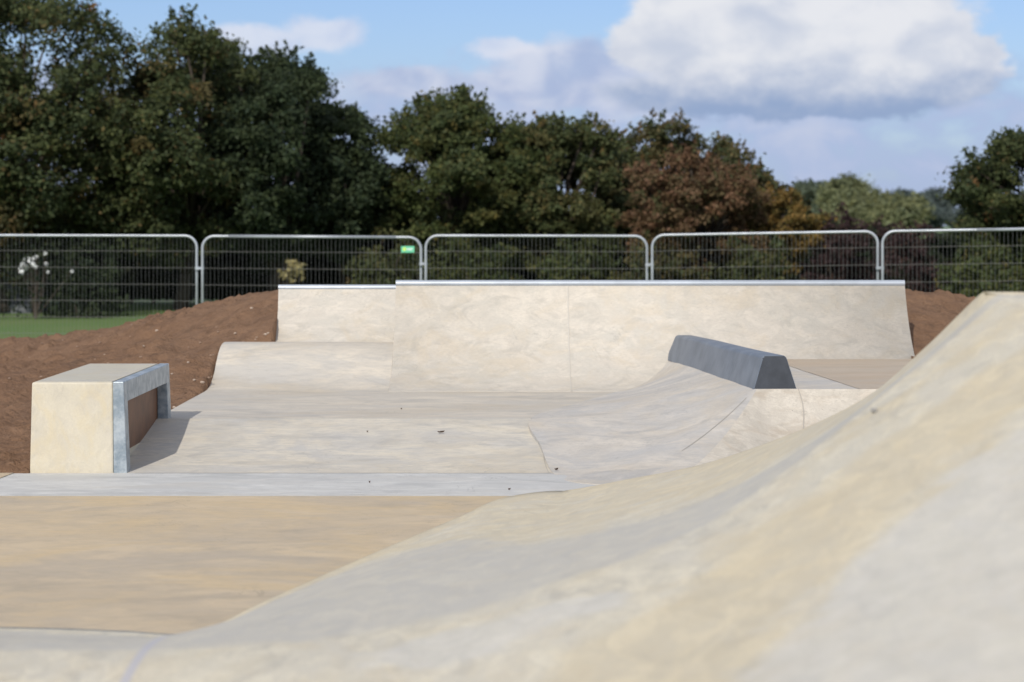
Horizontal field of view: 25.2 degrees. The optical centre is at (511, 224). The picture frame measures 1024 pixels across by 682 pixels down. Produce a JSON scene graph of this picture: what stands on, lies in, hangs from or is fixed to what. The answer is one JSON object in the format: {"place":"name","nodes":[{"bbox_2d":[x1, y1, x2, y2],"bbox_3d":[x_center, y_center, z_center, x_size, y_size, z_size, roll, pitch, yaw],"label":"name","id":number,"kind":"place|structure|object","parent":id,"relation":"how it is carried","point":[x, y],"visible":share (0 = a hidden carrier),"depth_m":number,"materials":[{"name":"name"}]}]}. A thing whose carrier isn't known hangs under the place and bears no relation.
{"place":"outdoors","nodes":[
{"label":"outdoors","id":0,"kind":"place"},
{"bbox_2d":[0,496,506,633],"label":"tan floor","id":1,"kind":"structure","parent":0,"point":[168,564],"depth_m":11.67,"materials":[{"name":"concrete"}]},
{"bbox_2d":[0,292,1023,681],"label":"foreground ramp","id":2,"kind":"structure","parent":1,"relation":"on","point":[862,542],"depth_m":6.88,"materials":[{"name":"concrete"}]},
{"bbox_2d":[0,473,594,495],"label":"grey floor","id":3,"kind":"structure","parent":0,"point":[251,484],"depth_m":14.54,"materials":[{"name":"concrete"}]},
{"bbox_2d":[0,473,11,477],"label":"tan floor corner","id":4,"kind":"object","parent":3,"relation":"on","point":[3,474],"visible":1,"depth_m":15.08,"materials":[{"name":"concrete"}]},
{"bbox_2d":[30,363,170,472],"bbox_3d":[-2.873,1.547,16.215,0.667,1.006,2.026,0,0,0],"label":"concrete ledge","id":5,"kind":"object","parent":3,"relation":"on","point":[94,418],"visible":0.66,"depth_m":15.21,"materials":[{"name":"beige concrete"}]},
{"bbox_2d":[157,392,612,418],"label":"platform floor","id":6,"kind":"structure","parent":0,"point":[364,405],"depth_m":18.32,"materials":[{"name":"concrete"}]},
{"bbox_2d":[0,226,950,338],"bbox_3d":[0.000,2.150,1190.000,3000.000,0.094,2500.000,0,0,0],"label":"grass field","id":7,"kind":"structure","parent":0,"point":[17,327],"depth_m":51.33,"materials":[{"name":"green plant"}]},
{"bbox_2d":[0,270,49,312],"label":"bush","id":8,"kind":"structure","parent":7,"relation":"on","point":[20,308],"depth_m":55.98,"materials":[{"name":"grey plant"}]},
{"bbox_2d":[0,211,124,318],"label":"flowering shrub","id":9,"kind":"object","parent":7,"relation":"on","point":[41,272],"visible":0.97,"depth_m":52.59,"materials":[{"name":"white plant"}]},
{"bbox_2d":[37,286,131,317],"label":"bush","id":10,"kind":"object","parent":7,"relation":"on","point":[93,313],"visible":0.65,"depth_m":52.90,"materials":[{"name":"green plant"}]},
{"bbox_2d":[0,0,169,311],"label":"maple tree","id":11,"kind":"object","parent":7,"relation":"on","point":[44,125],"visible":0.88,"depth_m":54.17,"materials":[{"name":"green plant"}]},
{"bbox_2d":[50,237,128,316],"bbox_3d":[-9.881,2.013,53.910,1.921,3.658,1.942,0,0,0],"label":"bush","id":12,"kind":"object","parent":7,"relation":"on","point":[109,290],"visible":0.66,"depth_m":53.59,"materials":[{"name":"green plant"}]},
{"bbox_2d":[0,234,197,337],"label":"fence","id":13,"kind":"object","parent":7,"relation":"on","point":[117,236],"visible":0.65,"depth_m":36.64,"materials":[{"name":"grey metal"}]},
{"bbox_2d":[70,3,281,309],"bbox_3d":[-8.361,-1.636,57.572,5.499,7.654,9.026,0,0,0],"label":"broadleaf tree","id":14,"kind":"object","parent":7,"relation":"on","point":[169,86],"visible":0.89,"depth_m":55.50,"materials":[{"name":"green plant"}]},
{"bbox_2d":[12,194,429,302],"bbox_3d":[-10.095,0.338,62.524,15.746,3.630,3.316,0,0,0],"label":"hedge","id":15,"kind":"object","parent":7,"relation":"on","point":[154,291],"visible":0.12,"depth_m":62.16,"materials":[{"name":"green plant"}]},
{"bbox_2d":[195,39,378,290],"bbox_3d":[-5.751,-1.354,58.943,4.740,7.083,8.446,0,0,0],"label":"broadleaf tree","id":16,"kind":"object","parent":7,"relation":"on","point":[293,89],"visible":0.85,"depth_m":57.00,"materials":[{"name":"green plant"}]},
{"bbox_2d":[276,258,306,284],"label":"bush","id":17,"kind":"object","parent":7,"relation":"on","point":[295,266],"visible":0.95,"depth_m":55.18,"materials":[{"name":"yellow plant"}]},
{"bbox_2d":[201,235,421,302],"bbox_3d":[-3.172,1.236,36.250,3.781,2.140,0.615,0,0,5],"label":"fence","id":18,"kind":"object","parent":7,"relation":"on","point":[291,236],"visible":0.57,"depth_m":36.28,"materials":[{"name":"grey metal"}]},
{"bbox_2d":[401,246,413,252],"bbox_3d":[-1.641,0.394,36.089,0.209,0.103,0.010,0,0,0],"label":"fence sign","id":19,"kind":"object","parent":18,"relation":"attached to","point":[407,249],"visible":1,"depth_m":36.09,"materials":[{"name":"green plastic"}]},
{"bbox_2d":[289,100,404,284],"bbox_3d":[-4.303,-0.542,60.491,3.312,5.436,6.392,0,0,0],"label":"broadleaf tree","id":20,"kind":"object","parent":7,"relation":"on","point":[363,200],"visible":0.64,"depth_m":58.88,"materials":[{"name":"green plant"}]},
{"bbox_2d":[342,227,436,284],"bbox_3d":[-3.130,1.982,56.950,2.841,3.852,2.368,0,0,0],"label":"bush","id":21,"kind":"object","parent":7,"relation":"on","point":[371,277],"visible":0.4,"depth_m":56.73,"materials":[{"name":"green plant"}]},
{"bbox_2d":[368,83,553,279],"bbox_3d":[-1.369,-0.781,60.920,4.960,5.955,7.650,0,0,0],"label":"broadleaf tree","id":22,"kind":"object","parent":7,"relation":"on","point":[464,186],"visible":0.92,"depth_m":59.55,"materials":[{"name":"green plant"}]},
{"bbox_2d":[422,231,525,279],"bbox_3d":[-0.931,2.010,57.939,3.209,3.682,2.462,0,0,0],"label":"bush","id":23,"kind":"object","parent":7,"relation":"on","point":[487,268],"visible":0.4,"depth_m":57.87,"materials":[{"name":"green plant"}]},
{"bbox_2d":[0,289,975,472],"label":"earth mound","id":24,"kind":"object","parent":7,"relation":"on","point":[26,363],"visible":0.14,"depth_m":22.06,"materials":[{"name":"brown soil"}]},
{"bbox_2d":[205,342,393,391],"bbox_3d":[-1.869,1.720,20.585,1.583,1.260,1.470,0,0,0],"label":"rolled hump","id":25,"kind":"object","parent":24,"relation":"on","point":[303,366],"visible":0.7,"depth_m":20.55,"materials":[{"name":"concrete"}]},
{"bbox_2d":[275,285,395,341],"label":"bank","id":26,"kind":"structure","parent":24,"relation":"on","point":[336,313],"depth_m":21.75,"materials":[{"name":"concrete"}]},
{"bbox_2d":[128,419,551,472],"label":"bank","id":27,"kind":"structure","parent":24,"relation":"on","point":[325,446],"depth_m":16.16,"materials":[{"name":"concrete"}]},
{"bbox_2d":[388,280,914,391],"bbox_3d":[1.280,1.383,20.619,4.709,1.734,1.542,0,0,0],"label":"quarter pipe","id":28,"kind":"object","parent":24,"relation":"on","point":[533,335],"visible":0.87,"depth_m":20.98,"materials":[{"name":"concrete"}]},
{"bbox_2d":[529,359,911,484],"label":"hip ramp","id":29,"kind":"structure","parent":24,"relation":"on","point":[669,416],"depth_m":16.68,"materials":[{"name":"concrete"}]},
{"bbox_2d":[668,335,795,388],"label":"grind block","id":30,"kind":"structure","parent":29,"relation":"on","point":[750,368],"depth_m":17.89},
{"bbox_2d":[425,234,647,279],"bbox_3d":[0.377,1.221,35.900,3.738,2.126,0.610,0,0,3],"label":"fence","id":31,"kind":"object","parent":7,"relation":"on","point":[507,236],"visible":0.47,"depth_m":35.88,"materials":[{"name":"grey metal"}]},
{"bbox_2d":[494,110,642,277],"bbox_3d":[1.348,-0.454,61.773,4.833,5.284,6.419,0,0,0],"label":"hedge tree","id":32,"kind":"object","parent":7,"relation":"on","point":[589,164],"visible":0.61,"depth_m":60.58,"materials":[{"name":"green plant"}]},
{"bbox_2d":[521,230,626,279],"bbox_3d":[1.496,2.000,58.489,3.128,3.756,2.567,0,0,0],"label":"bush","id":33,"kind":"object","parent":7,"relation":"on","point":[568,261],"visible":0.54,"depth_m":58.35,"materials":[{"name":"green plant"}]},
{"bbox_2d":[429,190,814,279],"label":"hedge","id":34,"kind":"object","parent":7,"relation":"on","point":[808,197],"visible":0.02,"depth_m":67.71,"materials":[{"name":"green plant"}]},
{"bbox_2d":[615,228,708,279],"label":"bush","id":35,"kind":"object","parent":7,"relation":"on","point":[668,267],"visible":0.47,"depth_m":56.38,"materials":[{"name":"green plant"}]},
{"bbox_2d":[604,107,756,279],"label":"hedge tree","id":36,"kind":"object","parent":7,"relation":"on","point":[659,134],"visible":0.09,"depth_m":65.85,"materials":[{"name":"green plant"}]},
{"bbox_2d":[612,138,774,279],"bbox_3d":[4.621,0.030,57.924,4.086,4.385,4.519,0,0,0],"label":"russet tree","id":37,"kind":"object","parent":7,"relation":"on","point":[673,202],"visible":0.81,"depth_m":57.14,"materials":[{"name":"brown plant"}]},
{"bbox_2d":[700,229,805,279],"bbox_3d":[6.085,1.897,57.051,2.887,3.547,2.290,0,0,-11],"label":"bush","id":38,"kind":"object","parent":7,"relation":"on","point":[755,273],"visible":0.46,"depth_m":56.73,"materials":[{"name":"green plant"}]},
{"bbox_2d":[714,152,810,276],"bbox_3d":[6.575,0.133,61.925,2.710,4.146,4.364,0,0,0],"label":"hedge tree","id":39,"kind":"object","parent":7,"relation":"on","point":[762,176],"visible":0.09,"depth_m":61.38,"materials":[{"name":"green plant"}]},
{"bbox_2d":[651,230,878,279],"bbox_3d":[3.867,1.179,35.200,3.781,2.180,0.626,0,0,10],"label":"fence","id":40,"kind":"object","parent":7,"relation":"on","point":[766,233],"visible":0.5,"depth_m":35.20,"materials":[{"name":"grey metal"}]},
{"bbox_2d":[738,181,837,277],"bbox_3d":[6.858,0.527,59.870,3.009,3.313,3.951,0,0,0],"label":"hedge tree","id":41,"kind":"object","parent":7,"relation":"on","point":[797,217],"visible":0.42,"depth_m":59.13,"materials":[{"name":"green plant"}]},
{"bbox_2d":[787,177,826,216],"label":"distant tree","id":42,"kind":"object","parent":7,"relation":"on","point":[805,186],"visible":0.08,"depth_m":209.15,"materials":[{"name":"green plant"}]},
{"bbox_2d":[796,201,872,279],"bbox_3d":[8.250,1.425,59.015,2.329,4.045,2.869,0,0,19],"label":"bush","id":43,"kind":"object","parent":7,"relation":"on","point":[844,257],"visible":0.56,"depth_m":58.90,"materials":[{"name":"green plant"}]},
{"bbox_2d":[811,171,880,215],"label":"distant tree","id":44,"kind":"object","parent":7,"relation":"on","point":[829,192],"visible":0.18,"depth_m":188.43,"materials":[{"name":"green plant"}]},
{"bbox_2d":[823,187,935,230],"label":"distant tree","id":45,"kind":"object","parent":7,"relation":"on","point":[872,206],"visible":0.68,"depth_m":168.37,"materials":[{"name":"green plant"}]},
{"bbox_2d":[847,215,954,291],"bbox_3d":[10.036,1.695,59.711,3.036,3.897,2.979,0,0,0],"label":"bush","id":46,"kind":"object","parent":7,"relation":"on","point":[901,248],"visible":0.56,"depth_m":59.17,"materials":[{"name":"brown plant"}]},
{"bbox_2d":[794,213,1023,296],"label":"hedge","id":47,"kind":"object","parent":7,"relation":"on","point":[944,252],"visible":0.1,"depth_m":66.69,"materials":[{"name":"green plant"}]},
{"bbox_2d":[888,186,933,226],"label":"distant tree","id":48,"kind":"object","parent":7,"relation":"on","point":[907,192],"visible":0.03,"depth_m":229.42,"materials":[{"name":"green plant"}]},
{"bbox_2d":[914,186,958,232],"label":"distant tree","id":49,"kind":"object","parent":7,"relation":"on","point":[930,194],"visible":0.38,"depth_m":248.58,"materials":[{"name":"green plant"}]},
{"bbox_2d":[916,199,962,232],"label":"distant tree","id":50,"kind":"object","parent":7,"relation":"on","point":[942,216],"visible":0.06,"depth_m":240.43,"materials":[{"name":"green plant"}]},
{"bbox_2d":[881,228,1023,294],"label":"fence","id":51,"kind":"object","parent":7,"relation":"on","point":[938,231],"visible":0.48,"depth_m":34.65,"materials":[{"name":"grey metal"}]},
{"bbox_2d":[933,237,1023,296],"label":"bush","id":52,"kind":"object","parent":7,"relation":"on","point":[1014,280],"visible":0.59,"depth_m":54.70,"materials":[{"name":"green plant"}]},
{"bbox_2d":[934,125,1023,268],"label":"oak tree","id":53,"kind":"object","parent":7,"relation":"on","point":[980,188],"visible":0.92,"depth_m":56.02,"materials":[{"name":"green plant"}]},
{"bbox_2d":[0,0,1023,225],"label":"sky","id":54,"kind":"structure","parent":0,"point":[890,91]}
]}

